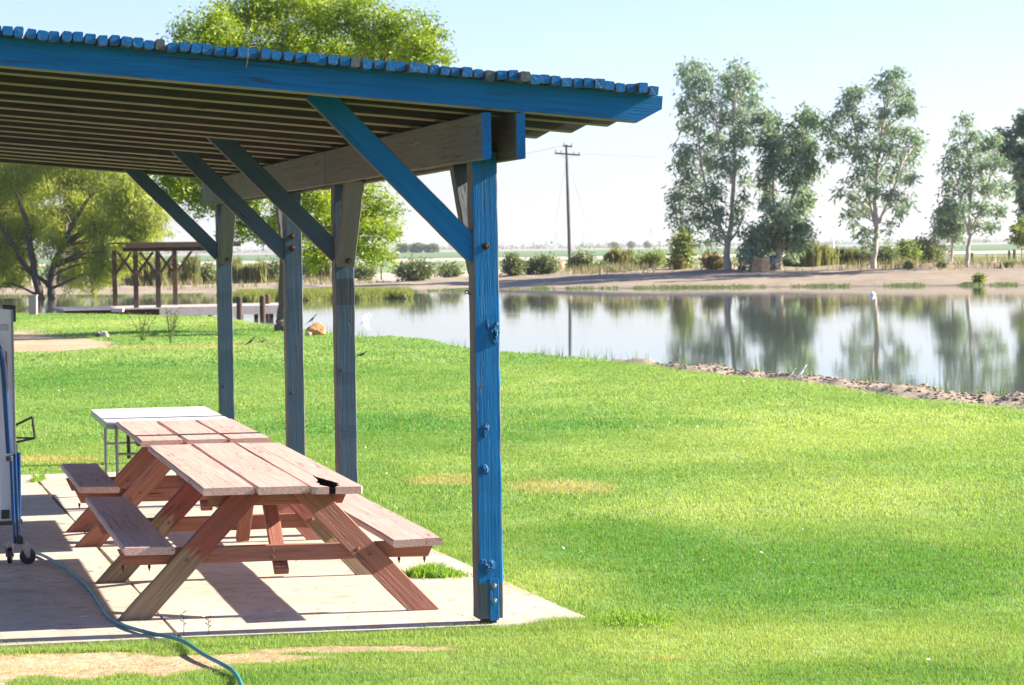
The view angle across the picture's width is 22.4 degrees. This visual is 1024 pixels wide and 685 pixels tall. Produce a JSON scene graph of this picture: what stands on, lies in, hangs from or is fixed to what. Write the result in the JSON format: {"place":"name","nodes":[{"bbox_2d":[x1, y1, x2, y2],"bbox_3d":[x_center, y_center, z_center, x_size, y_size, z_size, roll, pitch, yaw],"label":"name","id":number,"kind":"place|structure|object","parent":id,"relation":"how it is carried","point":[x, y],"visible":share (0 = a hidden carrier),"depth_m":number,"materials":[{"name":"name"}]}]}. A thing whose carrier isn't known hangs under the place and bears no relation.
{"place":"outdoors","nodes":[
{"label":"outdoors","id":0,"kind":"place"},
{"bbox_2d":[359,313,371,329],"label":"flying gull","id":1,"kind":"object","parent":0,"point":[365,319],"visible":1,"depth_m":65.97,"materials":[{"name":"white"}]},
{"bbox_2d":[0,241,1023,684],"bbox_3d":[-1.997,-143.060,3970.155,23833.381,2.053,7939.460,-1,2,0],"label":"ground","id":2,"kind":"structure","parent":0,"point":[932,275],"depth_m":27.84,"materials":[{"name":"green plant"}]},
{"bbox_2d":[0,271,44,286],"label":"shrub","id":3,"kind":"object","parent":2,"relation":"on","point":[24,281],"visible":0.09,"depth_m":178.18,"materials":[{"name":"green plant"}]},
{"bbox_2d":[28,295,37,314],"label":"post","id":4,"kind":"object","parent":2,"relation":"on","point":[33,304],"visible":0.91,"depth_m":91.89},
{"bbox_2d":[38,250,88,285],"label":"shrub","id":5,"kind":"object","parent":2,"relation":"on","point":[46,274],"visible":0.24,"depth_m":182.73,"materials":[{"name":"green plant"}]},
{"bbox_2d":[0,163,180,298],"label":"willow tree","id":6,"kind":"object","parent":2,"relation":"on","point":[85,225],"visible":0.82,"depth_m":148.25,"materials":[{"name":"green plant"}]},
{"bbox_2d":[101,331,108,336],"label":"rock","id":7,"kind":"object","parent":2,"relation":"on","point":[104,333],"visible":0.81,"depth_m":66.44,"materials":[{"name":"grey stone"}]},
{"bbox_2d":[125,313,156,340],"bbox_3d":[-9.021,-0.376,62.879,0.717,0.750,0.577,-2,2,-24],"label":"spindly weed","id":8,"kind":"object","parent":2,"relation":"on","point":[143,328],"visible":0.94,"depth_m":62.90,"materials":[{"name":"green plant"}]},
{"bbox_2d":[123,256,167,285],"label":"pampas grass","id":9,"kind":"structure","parent":2,"relation":"on","point":[147,275],"depth_m":176.15,"materials":[{"name":"plant"}]},
{"bbox_2d":[163,307,181,342],"bbox_3d":[-7.969,-0.405,60.876,0.516,0.919,0.366,-2,2,-22],"label":"spindly weed","id":10,"kind":"object","parent":2,"relation":"on","point":[174,321],"visible":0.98,"depth_m":60.86,"materials":[{"name":"green plant"}]},
{"bbox_2d":[165,251,182,284],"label":"shrub","id":11,"kind":"object","parent":2,"relation":"on","point":[170,273],"visible":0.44,"depth_m":178.02,"materials":[{"name":"green plant"}]},
{"bbox_2d":[178,252,202,284],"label":"pampas grass","id":12,"kind":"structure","parent":2,"relation":"on","point":[191,269],"depth_m":179.04,"materials":[{"name":"plant"}]},
{"bbox_2d":[198,258,215,283],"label":"shrub","id":13,"kind":"object","parent":2,"relation":"on","point":[208,271],"visible":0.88,"depth_m":180.54,"materials":[{"name":"green plant"}]},
{"bbox_2d":[232,253,269,283],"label":"pampas grass","id":14,"kind":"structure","parent":2,"relation":"on","point":[251,272],"depth_m":181.35,"materials":[{"name":"plant"}]},
{"bbox_2d":[255,252,279,282],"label":"shrub","id":15,"kind":"object","parent":2,"relation":"on","point":[273,270],"visible":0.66,"depth_m":182.49,"materials":[{"name":"green plant"}]},
{"bbox_2d":[0,470,585,648],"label":"concrete slab","id":16,"kind":"structure","parent":2,"relation":"on","point":[52,501],"depth_m":16.00,"materials":[{"name":"grey concrete"}]},
{"bbox_2d":[0,304,35,563],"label":"table tennis","id":17,"kind":"object","parent":16,"relation":"on","point":[10,484],"visible":1,"depth_m":17.73,"materials":[{"name":"blue metal"}]},
{"bbox_2d":[28,472,47,481],"bbox_3d":[-4.440,1.251,24.356,0.178,0.080,0.669,-1,2,0],"label":"grass tuft","id":18,"kind":"object","parent":16,"relation":"on","point":[40,477],"visible":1,"depth_m":24.29,"materials":[{"name":"green plant"}]},
{"bbox_2d":[35,552,242,684],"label":"garden hose","id":19,"kind":"object","parent":16,"relation":"on","point":[185,642],"visible":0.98,"depth_m":14.40,"materials":[{"name":"teal rubber"}]},
{"bbox_2d":[91,406,228,507],"bbox_3d":[-3.011,0.982,22.092,1.014,0.745,1.874,-1,2,-13],"label":"folding table","id":20,"kind":"object","parent":16,"relation":"on","point":[106,419],"visible":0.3,"depth_m":21.97,"materials":[{"name":"beige laminate"}]},
{"bbox_2d":[61,419,320,546],"bbox_3d":[-2.442,1.046,19.710,1.868,0.779,2.330,-1,2,-13],"label":"picnic table","id":21,"kind":"object","parent":16,"relation":"on","point":[139,478],"visible":0.45,"depth_m":19.04,"materials":[{"name":"red paint"}]},
{"bbox_2d":[85,443,442,620],"bbox_3d":[-1.691,1.153,16.501,1.869,0.779,3.555,-1,2,-13],"label":"picnic table","id":22,"kind":"object","parent":16,"relation":"on","point":[234,483],"visible":0.99,"depth_m":15.20,"materials":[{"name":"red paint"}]},
{"bbox_2d":[4,508,550,639],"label":"leaf litter","id":23,"kind":"object","parent":16,"relation":"on","point":[232,597],"visible":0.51,"depth_m":15.75,"materials":[{"name":"brown plant"}]},
{"bbox_2d":[0,25,662,622],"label":"picnic shelter","id":24,"kind":"object","parent":16,"relation":"on","point":[234,133],"visible":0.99,"depth_m":14.92,"materials":[{"name":"blue paint"}]},
{"bbox_2d":[400,559,472,579],"bbox_3d":[-0.527,1.464,16.829,0.754,0.097,0.506,-1,2,0],"label":"grass tuft","id":25,"kind":"object","parent":16,"relation":"on","point":[429,570],"visible":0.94,"depth_m":16.76,"materials":[{"name":"green plant"}]},
{"bbox_2d":[148,0,459,330],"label":"locust tree","id":26,"kind":"object","parent":2,"relation":"on","point":[387,40],"visible":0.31,"depth_m":68.03,"materials":[{"name":"green plant"}]},
{"bbox_2d":[302,264,313,279],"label":"shrub","id":27,"kind":"object","parent":2,"relation":"on","point":[305,271],"visible":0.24,"depth_m":196.35,"materials":[{"name":"green plant"}]},
{"bbox_2d":[306,322,325,335],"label":"rock","id":28,"kind":"object","parent":2,"relation":"on","point":[317,328],"visible":0.88,"depth_m":65.14,"materials":[{"name":"brown stone"}]},
{"bbox_2d":[312,261,331,280],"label":"pampas grass","id":29,"kind":"object","parent":2,"relation":"on","point":[326,271],"depth_m":187.80,"materials":[{"name":"plant"}]},
{"bbox_2d":[354,262,381,280],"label":"shrub","id":30,"kind":"object","parent":2,"relation":"on","point":[363,271],"visible":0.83,"depth_m":183.42,"materials":[{"name":"green plant"}]},
{"bbox_2d":[396,241,410,252],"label":"distant tree","id":31,"kind":"object","parent":2,"relation":"on","point":[401,248],"visible":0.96,"depth_m":1496.89,"materials":[{"name":"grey plant"}]},
{"bbox_2d":[386,254,442,281],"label":"shrub","id":32,"kind":"object","parent":2,"relation":"on","point":[420,269],"visible":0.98,"depth_m":176.34,"materials":[{"name":"green plant"}]},
{"bbox_2d":[407,241,425,252],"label":"distant tree","id":33,"kind":"object","parent":2,"relation":"on","point":[416,247],"visible":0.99,"depth_m":1396.88,"materials":[{"name":"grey plant"}]},
{"bbox_2d":[423,241,439,252],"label":"distant tree","id":34,"kind":"object","parent":2,"relation":"on","point":[430,247],"visible":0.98,"depth_m":1396.84,"materials":[{"name":"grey plant"}]},
{"bbox_2d":[434,260,464,277],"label":"shrub","id":35,"kind":"object","parent":2,"relation":"on","point":[450,270],"visible":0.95,"depth_m":186.36,"materials":[{"name":"green plant"}]},
{"bbox_2d":[0,282,1018,296],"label":"shore grass","id":36,"kind":"structure","parent":2,"relation":"on","point":[832,284],"depth_m":155.01,"materials":[{"name":"green plant"}]},
{"bbox_2d":[0,368,1022,683],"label":"lawn litter","id":37,"kind":"object","parent":2,"relation":"on","point":[362,598],"visible":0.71,"depth_m":17.62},
{"bbox_2d":[0,312,1023,684],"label":"grass","id":38,"kind":"structure","parent":2,"relation":"on","point":[718,622],"depth_m":21.11,"materials":[{"name":"green plant"}]},
{"bbox_2d":[5,253,1023,289],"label":"dry scrub","id":39,"kind":"object","parent":2,"relation":"on","point":[621,267],"visible":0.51,"depth_m":172.60,"materials":[{"name":"plant"}]},
{"bbox_2d":[499,247,529,276],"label":"shrub","id":40,"kind":"object","parent":2,"relation":"on","point":[514,264],"visible":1,"depth_m":175.92,"materials":[{"name":"green plant"}]},
{"bbox_2d":[36,233,1008,255],"bbox_3d":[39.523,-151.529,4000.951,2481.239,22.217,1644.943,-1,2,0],"label":"distant treeline","id":41,"kind":"object","parent":2,"relation":"on","point":[974,240],"visible":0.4,"depth_m":3694.04,"materials":[{"name":"green plant"}]},
{"bbox_2d":[522,257,539,273],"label":"shrub","id":42,"kind":"object","parent":2,"relation":"on","point":[530,270],"visible":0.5,"depth_m":178.13,"materials":[{"name":"green plant"}]},
{"bbox_2d":[529,251,562,273],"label":"shrub","id":43,"kind":"object","parent":2,"relation":"on","point":[548,263],"visible":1,"depth_m":177.72,"materials":[{"name":"green plant"}]},
{"bbox_2d":[553,228,560,247],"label":"transmission tower","id":44,"kind":"structure","parent":2,"relation":"on","point":[555,240],"depth_m":3196.51,"materials":[{"name":"metal"}]},
{"bbox_2d":[558,259,564,268],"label":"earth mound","id":45,"kind":"object","parent":2,"relation":"on","point":[563,262],"visible":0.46,"depth_m":210.62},
{"bbox_2d":[555,143,579,267],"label":"power pole","id":46,"kind":"object","parent":2,"relation":"on","point":[566,153],"visible":1,"depth_m":222.19,"materials":[{"name":"wood"}]},
{"bbox_2d":[593,154,924,164],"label":"power wire","id":47,"kind":"object","parent":46,"relation":"attached to","point":[692,158],"visible":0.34,"depth_m":235.04,"materials":[{"name":"grey metal"}]},
{"bbox_2d":[564,244,598,270],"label":"shrub","id":48,"kind":"object","parent":2,"relation":"on","point":[580,259],"visible":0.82,"depth_m":180.01,"materials":[{"name":"green plant"}]},
{"bbox_2d":[591,258,612,269],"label":"shrub","id":49,"kind":"object","parent":2,"relation":"on","point":[603,262],"visible":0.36,"depth_m":182.19,"materials":[{"name":"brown plant"}]},
{"bbox_2d":[609,241,619,248],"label":"distant tree","id":50,"kind":"object","parent":2,"relation":"on","point":[612,243],"visible":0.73,"depth_m":2196.86,"materials":[{"name":"grey plant"}]},
{"bbox_2d":[602,244,634,267],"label":"pampas grass","id":51,"kind":"object","parent":2,"relation":"on","point":[615,256],"depth_m":185.54,"materials":[{"name":"plant"}]},
{"bbox_2d":[575,608,686,627],"bbox_3d":[0.727,1.554,14.717,0.845,0.036,0.753,0,2,27],"label":"grass tuft","id":52,"kind":"object","parent":2,"relation":"on","point":[629,617],"visible":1,"depth_m":14.68,"materials":[{"name":"green plant"}]},
{"bbox_2d":[626,240,636,247],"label":"distant tree","id":53,"kind":"object","parent":2,"relation":"on","point":[631,244],"visible":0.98,"depth_m":2196.11,"materials":[{"name":"grey plant"}]},
{"bbox_2d":[643,241,651,247],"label":"distant tree","id":54,"kind":"object","parent":2,"relation":"on","point":[647,244],"visible":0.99,"depth_m":2296.88,"materials":[{"name":"grey plant"}]},
{"bbox_2d":[626,247,670,267],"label":"shrub","id":55,"kind":"object","parent":2,"relation":"on","point":[657,256],"visible":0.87,"depth_m":180.94,"materials":[{"name":"green plant"}]},
{"bbox_2d":[647,221,654,246],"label":"transmission tower","id":56,"kind":"structure","parent":2,"relation":"on","point":[651,230],"depth_m":2997.76,"materials":[{"name":"metal"}]},
{"bbox_2d":[324,325,1006,396],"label":"bank weeds","id":57,"kind":"object","parent":2,"relation":"on","point":[789,372],"visible":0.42,"depth_m":41.93,"materials":[{"name":"green plant"}]},
{"bbox_2d":[661,254,689,269],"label":"shrub","id":58,"kind":"object","parent":2,"relation":"on","point":[679,264],"visible":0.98,"depth_m":174.47,"materials":[{"name":"brown plant"}]},
{"bbox_2d":[665,215,700,267],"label":"shrub","id":59,"kind":"object","parent":2,"relation":"on","point":[680,246],"visible":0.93,"depth_m":174.76,"materials":[{"name":"green plant"}]},
{"bbox_2d":[693,247,723,269],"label":"shrub","id":60,"kind":"object","parent":2,"relation":"on","point":[710,261],"visible":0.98,"depth_m":171.18,"materials":[{"name":"brown plant"}]},
{"bbox_2d":[661,52,774,269],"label":"eucalyptus tree","id":61,"kind":"object","parent":2,"relation":"on","point":[743,86],"visible":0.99,"depth_m":170.08,"materials":[{"name":"green plant"}]},
{"bbox_2d":[752,257,760,270],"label":"block stack","id":62,"kind":"object","parent":2,"relation":"on","point":[757,267],"visible":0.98,"depth_m":167.34,"materials":[{"name":"concrete"}]},
{"bbox_2d":[760,258,769,271],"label":"block stack","id":63,"kind":"object","parent":2,"relation":"on","point":[764,266],"visible":0.96,"depth_m":166.54,"materials":[{"name":"beige concrete"}]},
{"bbox_2d":[732,99,829,270],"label":"eucalyptus tree","id":64,"kind":"object","parent":2,"relation":"on","point":[775,145],"visible":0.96,"depth_m":168.41,"materials":[{"name":"green plant"}]},
{"bbox_2d":[774,251,806,266],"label":"pampas grass","id":65,"kind":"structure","parent":2,"relation":"on","point":[785,261],"depth_m":174.03,"materials":[{"name":"plant"}]},
{"bbox_2d":[828,219,838,243],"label":"transmission tower","id":66,"kind":"structure","parent":2,"relation":"on","point":[834,230],"depth_m":2997.06,"materials":[{"name":"metal"}]},
{"bbox_2d":[656,362,1023,407],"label":"mud clods","id":67,"kind":"object","parent":2,"relation":"on","point":[1005,397],"visible":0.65,"depth_m":38.41,"materials":[{"name":"soil"}]},
{"bbox_2d":[835,246,870,264],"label":"pampas grass","id":68,"kind":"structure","parent":2,"relation":"on","point":[846,255],"depth_m":177.23,"materials":[{"name":"plant"}]},
{"bbox_2d":[814,64,929,268],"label":"eucalyptus tree","id":69,"kind":"object","parent":2,"relation":"on","point":[852,96],"visible":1,"depth_m":166.12,"materials":[{"name":"green plant"}]},
{"bbox_2d":[862,243,903,264],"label":"shrub","id":70,"kind":"object","parent":2,"relation":"on","point":[887,253],"visible":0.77,"depth_m":172.89,"materials":[{"name":"green plant"}]},
{"bbox_2d":[902,260,914,268],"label":"weed","id":71,"kind":"object","parent":2,"relation":"on","point":[909,263],"visible":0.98,"depth_m":164.32,"materials":[{"name":"green plant"}]},
{"bbox_2d":[895,235,922,262],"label":"shrub","id":72,"kind":"object","parent":2,"relation":"on","point":[909,250],"visible":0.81,"depth_m":177.54,"materials":[{"name":"green plant"}]},
{"bbox_2d":[910,231,953,262],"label":"shrub","id":73,"kind":"object","parent":2,"relation":"on","point":[932,250],"visible":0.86,"depth_m":178.96,"materials":[{"name":"green plant"}]},
{"bbox_2d":[936,259,948,267],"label":"weed","id":74,"kind":"object","parent":2,"relation":"on","point":[945,264],"visible":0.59,"depth_m":165.19,"materials":[{"name":"green plant"}]},
{"bbox_2d":[924,203,967,261],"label":"eucalyptus tree","id":75,"kind":"object","parent":2,"relation":"on","point":[955,230],"visible":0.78,"depth_m":185.43,"materials":[{"name":"green plant"}]},
{"bbox_2d":[931,110,1017,266],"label":"eucalyptus tree","id":76,"kind":"object","parent":2,"relation":"on","point":[987,189],"visible":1,"depth_m":164.59,"materials":[{"name":"green plant"}]},
{"bbox_2d":[970,271,986,282],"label":"weed","id":77,"kind":"object","parent":2,"relation":"on","point":[978,277],"visible":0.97,"depth_m":150.51,"materials":[{"name":"green plant"}]},
{"bbox_2d":[998,259,1016,267],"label":"weed","id":78,"kind":"object","parent":2,"relation":"on","point":[1006,264],"visible":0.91,"depth_m":162.14,"materials":[{"name":"green plant"}]},
{"bbox_2d":[992,107,1023,256],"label":"eucalyptus tree","id":79,"kind":"object","parent":2,"relation":"on","point":[1012,151],"visible":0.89,"depth_m":181.27,"materials":[{"name":"green plant"}]},
{"bbox_2d":[1005,217,1023,259],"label":"tree","id":80,"kind":"object","parent":2,"relation":"on","point":[1016,229],"visible":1,"depth_m":177.79,"materials":[{"name":"green plant"}]},
{"bbox_2d":[0,285,1023,395],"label":"pond water","id":81,"kind":"structure","parent":0,"point":[972,336],"depth_m":83.69,"materials":[{"name":"grey liquid"}]},
{"bbox_2d":[52,241,278,318],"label":"boat dock","id":82,"kind":"object","parent":81,"relation":"in","point":[202,309],"visible":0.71,"depth_m":97.62,"materials":[{"name":"wood"}]},
{"bbox_2d":[236,296,242,319],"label":"mooring post","id":83,"kind":"object","parent":81,"relation":"in","point":[239,306],"visible":0.71,"depth_m":96.32,"materials":[{"name":"brown wood"}]},
{"bbox_2d":[260,295,265,320],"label":"mooring post","id":84,"kind":"object","parent":81,"relation":"in","point":[262,309],"visible":0.71,"depth_m":95.12,"materials":[{"name":"wood"}]},
{"bbox_2d":[265,294,269,316],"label":"mooring post","id":85,"kind":"object","parent":81,"relation":"in","point":[267,298],"visible":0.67,"depth_m":101.42,"materials":[{"name":"brown wood"}]},
{"bbox_2d":[232,285,415,301],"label":"reeds","id":86,"kind":"object","parent":81,"relation":"in","point":[323,293],"visible":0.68,"depth_m":134.34,"materials":[{"name":"green plant"}]},
{"bbox_2d":[0,0,1023,254],"label":"sky","id":87,"kind":"structure","parent":0,"point":[967,56],"materials":[{"name":"white"}]},
{"bbox_2d":[798,239,840,266],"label":"pampas grass","id":88,"kind":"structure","parent":0,"point":[824,256],"depth_m":173.99,"materials":[{"name":"plant"}]}
]}

